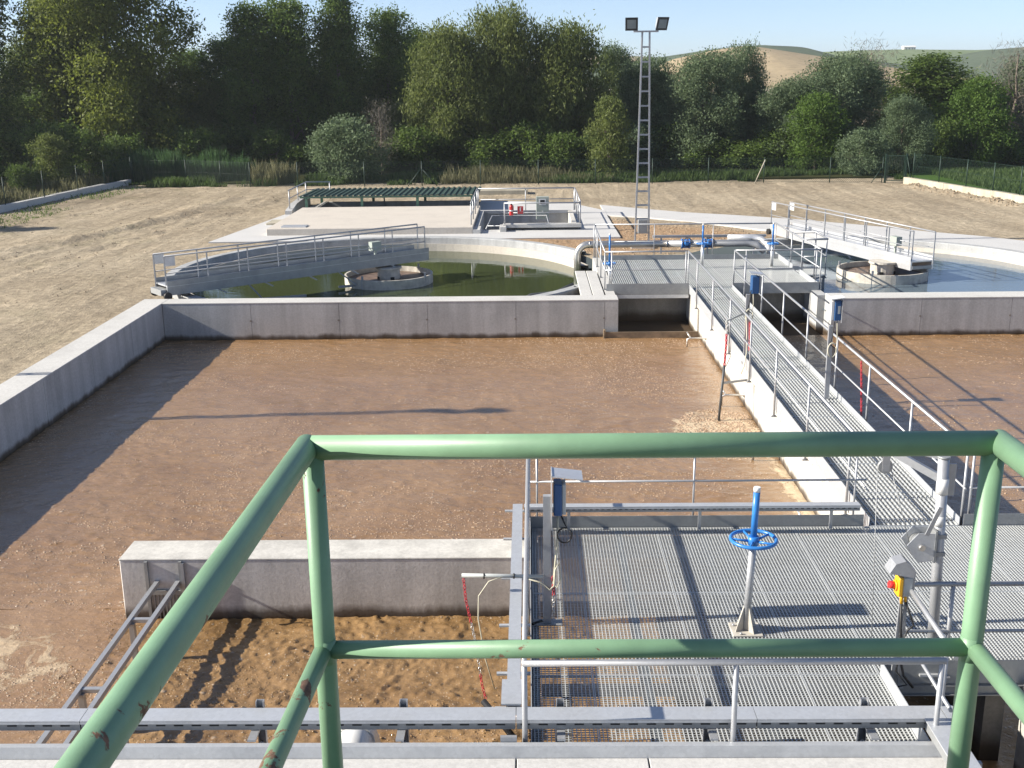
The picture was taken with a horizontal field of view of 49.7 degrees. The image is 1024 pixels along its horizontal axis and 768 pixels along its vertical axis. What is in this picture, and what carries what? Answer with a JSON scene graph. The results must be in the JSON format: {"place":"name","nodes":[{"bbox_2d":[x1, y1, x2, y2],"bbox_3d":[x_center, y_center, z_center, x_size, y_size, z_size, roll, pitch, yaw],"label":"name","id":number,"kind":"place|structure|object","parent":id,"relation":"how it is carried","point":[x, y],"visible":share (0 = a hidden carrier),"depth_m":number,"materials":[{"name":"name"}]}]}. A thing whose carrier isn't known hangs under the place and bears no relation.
{"place":"outdoors","nodes":[
{"label":"outdoors","id":0,"kind":"place"},
{"bbox_2d":[0,607,690,743],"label":"channel water","id":1,"kind":"structure","parent":0,"point":[451,683],"depth_m":13.19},
{"bbox_2d":[35,563,185,743],"bbox_3d":[-4.441,3.419,12.276,0.398,1.100,4.880,0,16,1],"label":"guide frame","id":2,"kind":"object","parent":1,"relation":"in","point":[82,688],"visible":0.49,"depth_m":12.57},
{"bbox_2d":[20,618,678,742],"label":"bubbles","id":3,"kind":"object","parent":1,"relation":"on","point":[359,698],"visible":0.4,"depth_m":12.76},
{"bbox_2d":[192,251,591,298],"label":"settler water","id":4,"kind":"structure","parent":0,"point":[455,273],"depth_m":35.32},
{"bbox_2d":[32,336,759,439],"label":"basin water","id":5,"kind":"structure","parent":0,"point":[369,379],"depth_m":24.78,"materials":[{"name":"liquid"}]},
{"bbox_2d":[0,338,794,596],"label":"bubbles","id":6,"kind":"object","parent":5,"relation":"on","point":[248,447],"visible":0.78,"depth_m":21.50},
{"bbox_2d":[603,329,698,337],"bbox_3d":[3.692,-1.201,29.483,2.520,0.530,0.200,0,16,1],"label":"stop board","id":7,"kind":"object","parent":5,"relation":"in","point":[671,334],"visible":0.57,"depth_m":29.39,"materials":[{"name":"brown wood"}]},
{"bbox_2d":[676,409,760,459],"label":"bubbles","id":8,"kind":"object","parent":5,"relation":"on","point":[714,425],"visible":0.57,"depth_m":22.18},
{"bbox_2d":[0,438,825,608],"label":"basin water","id":9,"kind":"structure","parent":0,"point":[41,493],"depth_m":18.59,"materials":[{"name":"liquid"}]},
{"bbox_2d":[119,539,881,634],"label":"baffle wall","id":10,"kind":"structure","parent":9,"relation":"in","point":[401,577],"depth_m":14.31,"materials":[{"name":"concrete"}]},
{"bbox_2d":[208,200,619,242],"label":"yard pavement","id":11,"kind":"structure","parent":0,"point":[590,217],"depth_m":43.52,"materials":[{"name":"concrete"}]},
{"bbox_2d":[266,206,480,235],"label":"raised slab","id":12,"kind":"structure","parent":11,"relation":"on","point":[431,219],"depth_m":45.39,"materials":[{"name":"concrete"}]},
{"bbox_2d":[299,186,481,206],"bbox_3d":[-5.630,-8.679,52.638,8.232,1.065,4.100,0,16,1],"label":"shelter","id":13,"kind":"object","parent":11,"relation":"on","point":[386,192],"visible":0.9,"depth_m":51.76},
{"bbox_2d":[473,210,581,233],"bbox_3d":[0.638,-6.127,46.413,4.320,1.760,6.300,0,16,1],"label":"pump pit","id":14,"kind":"object","parent":11,"relation":"in","point":[562,220],"visible":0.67,"depth_m":48.98,"materials":[{"name":"concrete"}]},
{"bbox_2d":[0,82,1023,383],"bbox_3d":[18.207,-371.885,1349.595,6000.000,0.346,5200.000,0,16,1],"label":"ground","id":15,"kind":"structure","parent":0,"point":[38,322],"depth_m":46.95,"materials":[{"name":"soil"}]},
{"bbox_2d":[24,130,76,186],"bbox_3d":[-26.360,-12.710,63.226,2.870,3.511,2.895,2,16,8],"label":"shrub","id":16,"kind":"object","parent":15,"relation":"on","point":[49,154],"visible":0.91,"depth_m":62.83,"materials":[{"name":"green plant"}]},
{"bbox_2d":[0,170,108,204],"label":"dry grass","id":17,"kind":"structure","parent":15,"relation":"on","point":[61,185],"depth_m":61.37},
{"bbox_2d":[0,180,130,212],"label":"kerb wall","id":18,"kind":"structure","parent":15,"relation":"on","point":[38,200],"depth_m":57.57,"materials":[{"name":"concrete"}]},
{"bbox_2d":[0,157,131,204],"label":"fence","id":19,"kind":"object","parent":18,"relation":"on","point":[3,191],"visible":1,"depth_m":58.28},
{"bbox_2d":[0,299,167,461],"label":"basin wall","id":20,"kind":"structure","parent":15,"relation":"on","point":[39,397],"depth_m":23.98,"materials":[{"name":"concrete"}]},
{"bbox_2d":[249,157,300,185],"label":"dry grass","id":21,"kind":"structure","parent":15,"relation":"on","point":[278,172],"depth_m":64.28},
{"bbox_2d":[166,236,590,298],"bbox_3d":[-3.869,-3.109,35.532,14.000,1.320,14.000,0,16,1],"label":"settling tank","id":22,"kind":"object","parent":15,"relation":"in","point":[560,254],"visible":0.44,"depth_m":40.23,"materials":[{"name":"concrete"}]},
{"bbox_2d":[150,223,428,298],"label":"scraper bridge","id":23,"kind":"structure","parent":22,"relation":"on","point":[168,287],"depth_m":32.85,"materials":[{"name":"grey metal"}]},
{"bbox_2d":[344,263,432,289],"bbox_3d":[-3.922,-3.136,35.369,2.800,1.260,2.800,0,16,1],"label":"feed well","id":24,"kind":"object","parent":22,"relation":"in","point":[395,277],"visible":0.79,"depth_m":34.92,"materials":[{"name":"concrete"}]},
{"bbox_2d":[162,295,617,340],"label":"basin wall","id":25,"kind":"structure","parent":15,"relation":"on","point":[394,317],"depth_m":29.56,"materials":[{"name":"concrete"}]},
{"bbox_2d":[316,200,476,206],"bbox_3d":[-5.393,-7.694,52.287,7.500,1.550,3.700,0,16,1],"label":"sunken bay","id":26,"kind":"object","parent":15,"relation":"on","point":[398,203],"visible":0.11,"depth_m":53.71,"materials":[{"name":"concrete"}]},
{"bbox_2d":[0,741,946,767],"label":"front slab","id":27,"kind":"structure","parent":15,"relation":"on","point":[876,754],"depth_m":9.38,"materials":[{"name":"concrete"}]},
{"bbox_2d":[0,697,945,742],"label":"cable tray","id":28,"kind":"object","parent":27,"relation":"attached to","point":[403,718],"visible":0.76,"depth_m":9.58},
{"bbox_2d":[925,705,982,767],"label":"concrete wall","id":29,"kind":"structure","parent":27,"relation":"attached to","point":[939,734],"depth_m":9.25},
{"bbox_2d":[131,157,883,186],"bbox_3d":[-1.111,-11.920,62.385,43.232,1.416,2.265,1,16,6],"label":"fence","id":30,"kind":"object","parent":15,"relation":"on","point":[559,166],"visible":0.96,"depth_m":62.21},
{"bbox_2d":[438,162,614,183],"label":"dry grass","id":31,"kind":"structure","parent":15,"relation":"on","point":[506,175],"depth_m":64.09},
{"bbox_2d":[144,166,911,187],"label":"weeds","id":32,"kind":"object","parent":15,"relation":"on","point":[197,181],"visible":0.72,"depth_m":64.33,"materials":[{"name":"green plant"}]},
{"bbox_2d":[625,17,668,248],"bbox_3d":[4.662,-8.615,38.963,1.508,8.153,0.840,0,16,1],"label":"light mast","id":33,"kind":"object","parent":15,"relation":"on","point":[631,23],"visible":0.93,"depth_m":38.75,"materials":[{"name":"metal"}]},
{"bbox_2d":[592,258,824,335],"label":"pump house wall","id":34,"kind":"structure","parent":15,"relation":"on","point":[654,314],"depth_m":31.38,"materials":[{"name":"concrete"}]},
{"bbox_2d":[602,252,818,298],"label":"platform","id":35,"kind":"structure","parent":34,"relation":"on","point":[677,289],"depth_m":32.46,"materials":[{"name":"metal"}]},
{"bbox_2d":[574,239,766,271],"bbox_3d":[5.166,-4.151,36.522,6.413,1.199,0.414,0,16,1],"label":"pump pipe","id":36,"kind":"object","parent":35,"relation":"on","point":[581,247],"visible":0.81,"depth_m":36.38,"materials":[{"name":"silver metal"}]},
{"bbox_2d":[697,305,953,598],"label":"divider wall","id":37,"kind":"structure","parent":15,"relation":"on","point":[758,406],"depth_m":20.31,"materials":[{"name":"concrete"}]},
{"bbox_2d":[689,284,959,530],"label":"walkway","id":38,"kind":"structure","parent":37,"relation":"on","point":[909,477],"depth_m":19.35,"materials":[{"name":"metal"}]},
{"bbox_2d":[687,251,867,514],"bbox_3d":[4.747,-0.798,22.520,0.100,1.282,16.680,0,16,1],"label":"handrail","id":39,"kind":"object","parent":38,"relation":"attached to","point":[844,422],"visible":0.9,"depth_m":19.81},
{"bbox_2d":[821,295,845,405],"bbox_3d":[5.736,-0.575,19.807,0.250,2.033,0.300,0,16,1],"label":"controller post","id":40,"kind":"object","parent":38,"relation":"on","point":[836,308],"visible":0.98,"depth_m":19.75,"materials":[{"name":"grey metal"}]},
{"bbox_2d":[733,250,968,525],"bbox_3d":[6.027,-0.818,22.536,0.100,1.282,16.795,0,16,1],"label":"handrail","id":41,"kind":"object","parent":38,"relation":"attached to","point":[930,416],"visible":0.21,"depth_m":19.13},
{"bbox_2d":[755,237,1023,265],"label":"settling tank","id":42,"kind":"object","parent":15,"relation":"on","point":[992,253],"visible":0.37,"depth_m":38.60,"materials":[{"name":"concrete"}]},
{"bbox_2d":[766,201,935,270],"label":"scraper bridge","id":43,"kind":"structure","parent":42,"relation":"on","point":[902,258],"depth_m":36.29,"materials":[{"name":"metal"}]},
{"bbox_2d":[836,259,928,284],"bbox_3d":[11.517,-3.152,34.534,2.720,1.380,2.720,0,16,1],"label":"feed well","id":44,"kind":"object","parent":42,"relation":"in","point":[879,271],"visible":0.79,"depth_m":34.05,"materials":[{"name":"concrete"}]},
{"bbox_2d":[823,291,1023,335],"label":"basin wall","id":45,"kind":"structure","parent":15,"relation":"on","point":[929,313],"depth_m":29.26,"materials":[{"name":"concrete"}]},
{"bbox_2d":[903,177,1023,202],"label":"kerb wall","id":46,"kind":"structure","parent":15,"relation":"on","point":[1018,198],"depth_m":55.13,"materials":[{"name":"concrete"}]},
{"bbox_2d":[907,153,1023,194],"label":"fence","id":47,"kind":"object","parent":46,"relation":"on","point":[993,176],"visible":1,"depth_m":55.31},
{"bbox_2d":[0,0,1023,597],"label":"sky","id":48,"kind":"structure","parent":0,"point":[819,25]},
{"bbox_2d":[31,155,1023,185],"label":"forest floor","id":49,"kind":"structure","parent":0,"point":[666,166],"depth_m":70.23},
{"bbox_2d":[0,0,46,165],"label":"tall tree","id":50,"kind":"object","parent":49,"relation":"on","point":[5,113],"visible":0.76,"depth_m":71.50,"materials":[{"name":"green plant"}]},
{"bbox_2d":[2,116,92,176],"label":"shrub","id":51,"kind":"object","parent":49,"relation":"on","point":[66,135],"visible":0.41,"depth_m":65.83,"materials":[{"name":"green plant"}]},
{"bbox_2d":[67,124,108,176],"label":"shrub","id":52,"kind":"object","parent":49,"relation":"on","point":[86,134],"visible":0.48,"depth_m":69.13,"materials":[{"name":"green plant"}]},
{"bbox_2d":[0,0,215,174],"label":"tree","id":53,"kind":"object","parent":49,"relation":"on","point":[97,30],"visible":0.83,"depth_m":70.28,"materials":[{"name":"green plant"}]},
{"bbox_2d":[84,130,152,177],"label":"shrub","id":54,"kind":"object","parent":49,"relation":"on","point":[117,147],"visible":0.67,"depth_m":67.09,"materials":[{"name":"green plant"}]},
{"bbox_2d":[102,146,255,182],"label":"reed bed","id":55,"kind":"object","parent":49,"relation":"on","point":[147,157],"visible":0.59,"depth_m":65.81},
{"bbox_2d":[172,123,225,159],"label":"shrub","id":56,"kind":"object","parent":49,"relation":"on","point":[190,143],"visible":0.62,"depth_m":69.20,"materials":[{"name":"green plant"}]},
{"bbox_2d":[185,32,248,136],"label":"tall tree","id":57,"kind":"object","parent":49,"relation":"on","point":[216,57],"visible":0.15,"depth_m":76.21,"materials":[{"name":"green plant"}]},
{"bbox_2d":[214,121,269,164],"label":"shrub","id":58,"kind":"object","parent":49,"relation":"on","point":[230,139],"visible":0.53,"depth_m":72.61,"materials":[{"name":"green plant"}]},
{"bbox_2d":[211,0,293,166],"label":"tall tree","id":59,"kind":"object","parent":49,"relation":"on","point":[238,106],"visible":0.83,"depth_m":72.47,"materials":[{"name":"green plant"}]},
{"bbox_2d":[243,125,306,168],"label":"shrub","id":60,"kind":"object","parent":49,"relation":"on","point":[275,142],"visible":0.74,"depth_m":70.90,"materials":[{"name":"green plant"}]},
{"bbox_2d":[240,0,332,167],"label":"tall tree","id":61,"kind":"object","parent":49,"relation":"on","point":[286,27],"visible":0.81,"depth_m":73.13,"materials":[{"name":"green plant"}]},
{"bbox_2d":[305,0,380,130],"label":"tall tree","id":62,"kind":"object","parent":49,"relation":"on","point":[345,97],"visible":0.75,"depth_m":74.07,"materials":[{"name":"green plant"}]},
{"bbox_2d":[303,112,390,182],"bbox_3d":[-9.787,-13.882,65.400,4.998,4.310,5.421,-15,21,-42],"label":"silver shrub","id":63,"kind":"object","parent":49,"relation":"on","point":[351,145],"visible":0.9,"depth_m":64.44,"materials":[{"name":"green plant"}]},
{"bbox_2d":[352,3,421,163],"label":"tall tree","id":64,"kind":"object","parent":49,"relation":"on","point":[389,37],"visible":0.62,"depth_m":76.00,"materials":[{"name":"green plant"}]},
{"bbox_2d":[382,122,451,170],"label":"shrub","id":65,"kind":"object","parent":49,"relation":"on","point":[416,140],"visible":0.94,"depth_m":70.11,"materials":[{"name":"green plant"}]},
{"bbox_2d":[396,11,498,168],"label":"gum tree","id":66,"kind":"object","parent":49,"relation":"on","point":[446,74],"visible":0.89,"depth_m":69.99,"materials":[{"name":"green plant"}]},
{"bbox_2d":[429,123,483,168],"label":"shrub","id":67,"kind":"object","parent":49,"relation":"on","point":[454,155],"visible":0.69,"depth_m":71.26,"materials":[{"name":"green plant"}]},
{"bbox_2d":[457,130,521,169],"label":"shrub","id":68,"kind":"object","parent":49,"relation":"on","point":[484,148],"visible":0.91,"depth_m":69.69,"materials":[{"name":"green plant"}]},
{"bbox_2d":[454,0,556,166],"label":"gum tree","id":69,"kind":"object","parent":49,"relation":"on","point":[503,35],"visible":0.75,"depth_m":70.57,"materials":[{"name":"green plant"}]},
{"bbox_2d":[495,116,553,169],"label":"shrub","id":70,"kind":"object","parent":49,"relation":"on","point":[527,139],"visible":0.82,"depth_m":69.65,"materials":[{"name":"green plant"}]},
{"bbox_2d":[531,128,590,171],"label":"shrub","id":71,"kind":"object","parent":49,"relation":"on","point":[559,143],"visible":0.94,"depth_m":68.61,"materials":[{"name":"green plant"}]},
{"bbox_2d":[524,9,622,162],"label":"gum tree","id":72,"kind":"object","parent":49,"relation":"on","point":[567,65],"visible":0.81,"depth_m":70.71,"materials":[{"name":"green plant"}]},
{"bbox_2d":[579,92,636,175],"bbox_3d":[5.681,-14.425,64.987,3.348,5.383,3.377,-7,17,-22],"label":"gum tree","id":73,"kind":"object","parent":49,"relation":"on","point":[611,118],"visible":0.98,"depth_m":64.70,"materials":[{"name":"green plant"}]},
{"bbox_2d":[589,38,637,133],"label":"silver tree","id":74,"kind":"object","parent":49,"relation":"on","point":[623,57],"visible":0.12,"depth_m":76.02,"materials":[{"name":"green plant"}]},
{"bbox_2d":[602,120,667,168],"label":"silver shrub","id":75,"kind":"object","parent":49,"relation":"on","point":[643,155],"visible":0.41,"depth_m":71.06,"materials":[{"name":"green plant"}]},
{"bbox_2d":[612,48,683,162],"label":"silver tree","id":76,"kind":"object","parent":49,"relation":"on","point":[632,75],"visible":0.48,"depth_m":73.39,"materials":[{"name":"green plant"}]},
{"bbox_2d":[633,122,692,165],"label":"shrub","id":77,"kind":"object","parent":49,"relation":"on","point":[663,152],"visible":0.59,"depth_m":71.58,"materials":[{"name":"green plant"}]},
{"bbox_2d":[645,45,751,167],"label":"silver tree","id":78,"kind":"object","parent":49,"relation":"on","point":[702,72],"visible":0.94,"depth_m":70.72,"materials":[{"name":"green plant"}]},
{"bbox_2d":[675,136,739,167],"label":"shrub","id":79,"kind":"object","parent":49,"relation":"on","point":[716,150],"visible":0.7,"depth_m":70.42,"materials":[{"name":"green plant"}]},
{"bbox_2d":[711,31,770,159],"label":"silver tree","id":80,"kind":"object","parent":49,"relation":"on","point":[755,82],"visible":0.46,"depth_m":72.61,"materials":[{"name":"green plant"}]},
{"bbox_2d":[716,138,785,168],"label":"shrub","id":81,"kind":"object","parent":49,"relation":"on","point":[746,151],"visible":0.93,"depth_m":69.48,"materials":[{"name":"green plant"}]},
{"bbox_2d":[743,125,818,166],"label":"shrub","id":82,"kind":"object","parent":49,"relation":"on","point":[783,137],"visible":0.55,"depth_m":69.36,"materials":[{"name":"green plant"}]},
{"bbox_2d":[747,71,829,166],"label":"silver tree","id":83,"kind":"object","parent":49,"relation":"on","point":[782,98],"visible":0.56,"depth_m":69.38,"materials":[{"name":"green plant"}]},
{"bbox_2d":[781,86,853,169],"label":"leafy tree","id":84,"kind":"object","parent":49,"relation":"on","point":[819,118],"visible":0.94,"depth_m":67.12,"materials":[{"name":"green plant"}]},
{"bbox_2d":[797,43,899,165],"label":"silver tree","id":85,"kind":"object","parent":49,"relation":"on","point":[856,76],"visible":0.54,"depth_m":70.32,"materials":[{"name":"green plant"}]},
{"bbox_2d":[830,125,896,175],"bbox_3d":[20.609,-13.545,64.785,3.614,3.113,3.332,8,18,28],"label":"silver shrub","id":86,"kind":"object","parent":49,"relation":"on","point":[871,151],"visible":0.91,"depth_m":64.34,"materials":[{"name":"green plant"}]},
{"bbox_2d":[865,94,941,172],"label":"silver tree","id":87,"kind":"object","parent":49,"relation":"on","point":[905,111],"visible":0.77,"depth_m":65.92,"materials":[{"name":"green plant"}]},
{"bbox_2d":[874,50,986,161],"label":"tall tree","id":88,"kind":"object","parent":49,"relation":"on","point":[933,82],"visible":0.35,"depth_m":72.15,"materials":[{"name":"green plant"}]},
{"bbox_2d":[917,113,966,165],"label":"shrub","id":89,"kind":"object","parent":49,"relation":"on","point":[947,134],"visible":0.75,"depth_m":68.99,"materials":[{"name":"green plant"}]},
{"bbox_2d":[931,72,1020,165],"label":"leafy tree","id":90,"kind":"object","parent":49,"relation":"on","point":[985,100],"visible":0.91,"depth_m":69.00,"materials":[{"name":"green plant"}]},
{"bbox_2d":[971,34,1023,162],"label":"bare tree","id":91,"kind":"object","parent":49,"relation":"on","point":[1016,89],"visible":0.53,"depth_m":70.92,"materials":[{"name":"grey plant"}]},
{"bbox_2d":[600,205,1023,250],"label":"path","id":92,"kind":"structure","parent":0,"point":[619,211],"depth_m":44.46,"materials":[{"name":"concrete"}]},
{"bbox_2d":[661,46,965,87],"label":"stubble hill","id":93,"kind":"structure","parent":0,"point":[779,63],"depth_m":452.81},
{"bbox_2d":[664,611,1023,767],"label":"channel water","id":94,"kind":"structure","parent":0,"point":[1008,739],"depth_m":12.36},
{"bbox_2d":[530,513,1023,760],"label":"platform","id":95,"kind":"structure","parent":94,"relation":"in","point":[681,606],"depth_m":12.43,"materials":[{"name":"metal"}]},
{"bbox_2d":[495,504,530,741],"bbox_3d":[0.036,2.459,11.949,0.321,0.520,5.155,0,16,1],"label":"cable tray","id":96,"kind":"object","parent":95,"relation":"attached to","point":[511,694],"visible":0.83,"depth_m":11.29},
{"bbox_2d":[529,466,582,625],"bbox_3d":[0.461,1.753,11.861,0.576,1.742,0.293,0,16,1],"label":"controller post","id":97,"kind":"object","parent":95,"relation":"on","point":[559,501],"visible":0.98,"depth_m":11.73,"materials":[{"name":"metal"}]},
{"bbox_2d":[462,573,542,734],"bbox_3d":[-0.100,2.879,11.700,0.871,1.575,0.782,0,16,1],"label":"probe arm","id":98,"kind":"object","parent":97,"relation":"attached to","point":[485,702],"visible":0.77,"depth_m":11.84},
{"bbox_2d":[524,502,860,529],"bbox_3d":[2.308,1.714,14.345,4.300,0.390,0.279,0,16,1],"label":"cable tray","id":99,"kind":"object","parent":95,"relation":"attached to","point":[700,508],"visible":0.9,"depth_m":14.19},
{"bbox_2d":[530,457,866,515],"bbox_3d":[2.428,1.402,14.485,4.380,1.132,0.070,0,16,1],"label":"handrail","id":100,"kind":"object","parent":95,"relation":"attached to","point":[855,480],"visible":0.42,"depth_m":14.43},
{"bbox_2d":[521,459,947,741],"bbox_3d":[1.883,2.152,11.911,3.580,1.190,5.335,0,16,1],"label":"handrail","id":101,"kind":"object","parent":95,"relation":"attached to","point":[737,663],"visible":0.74,"depth_m":9.22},
{"bbox_2d":[728,486,778,636],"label":"handwheel column","id":102,"kind":"structure","parent":95,"relation":"on","point":[746,625],"depth_m":11.63,"materials":[{"name":"metal"}]},
{"bbox_2d":[885,554,915,688],"bbox_3d":[3.724,2.304,10.603,0.340,1.380,0.189,0,16,1],"label":"stop switch post","id":103,"kind":"object","parent":95,"relation":"on","point":[900,567],"visible":0.92,"depth_m":10.48,"materials":[{"name":"grey plastic"}]},
{"bbox_2d":[870,456,956,676],"bbox_3d":[3.901,1.746,10.730,0.812,2.304,0.346,3,16,14],"label":"davit crane","id":104,"kind":"object","parent":95,"relation":"on","point":[924,543],"visible":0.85,"depth_m":10.54,"materials":[{"name":"white paint"}]},
{"bbox_2d":[904,581,1023,712],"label":"handrail","id":105,"kind":"object","parent":95,"relation":"attached to","point":[948,631],"visible":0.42,"depth_m":10.58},
{"bbox_2d":[750,248,1023,309],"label":"settler water","id":106,"kind":"structure","parent":0,"point":[952,273],"depth_m":34.50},
{"bbox_2d":[783,334,1023,614],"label":"basin water","id":107,"kind":"structure","parent":0,"point":[973,401],"depth_m":24.75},
{"bbox_2d":[825,49,994,65],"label":"meadow hill","id":108,"kind":"structure","parent":0,"point":[908,53],"depth_m":732.58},
{"bbox_2d":[918,165,1023,194],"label":"meadow grass","id":109,"kind":"structure","parent":0,"point":[1016,184],"depth_m":61.50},
{"bbox_2d":[936,47,1023,75],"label":"vine hill","id":110,"kind":"structure","parent":0,"point":[975,59],"depth_m":623.97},
{"bbox_3d":[0.307,3.972,1.659,1.900,5.050,3.460,0,16,1],"label":"viewing deck","id":111,"kind":"object","parent":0,"visible":0},
{"bbox_2d":[54,429,1023,767],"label":"green guardrail","id":112,"kind":"object","parent":111,"relation":"on","point":[108,729],"visible":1,"depth_m":2.30,"materials":[{"name":"metal"}]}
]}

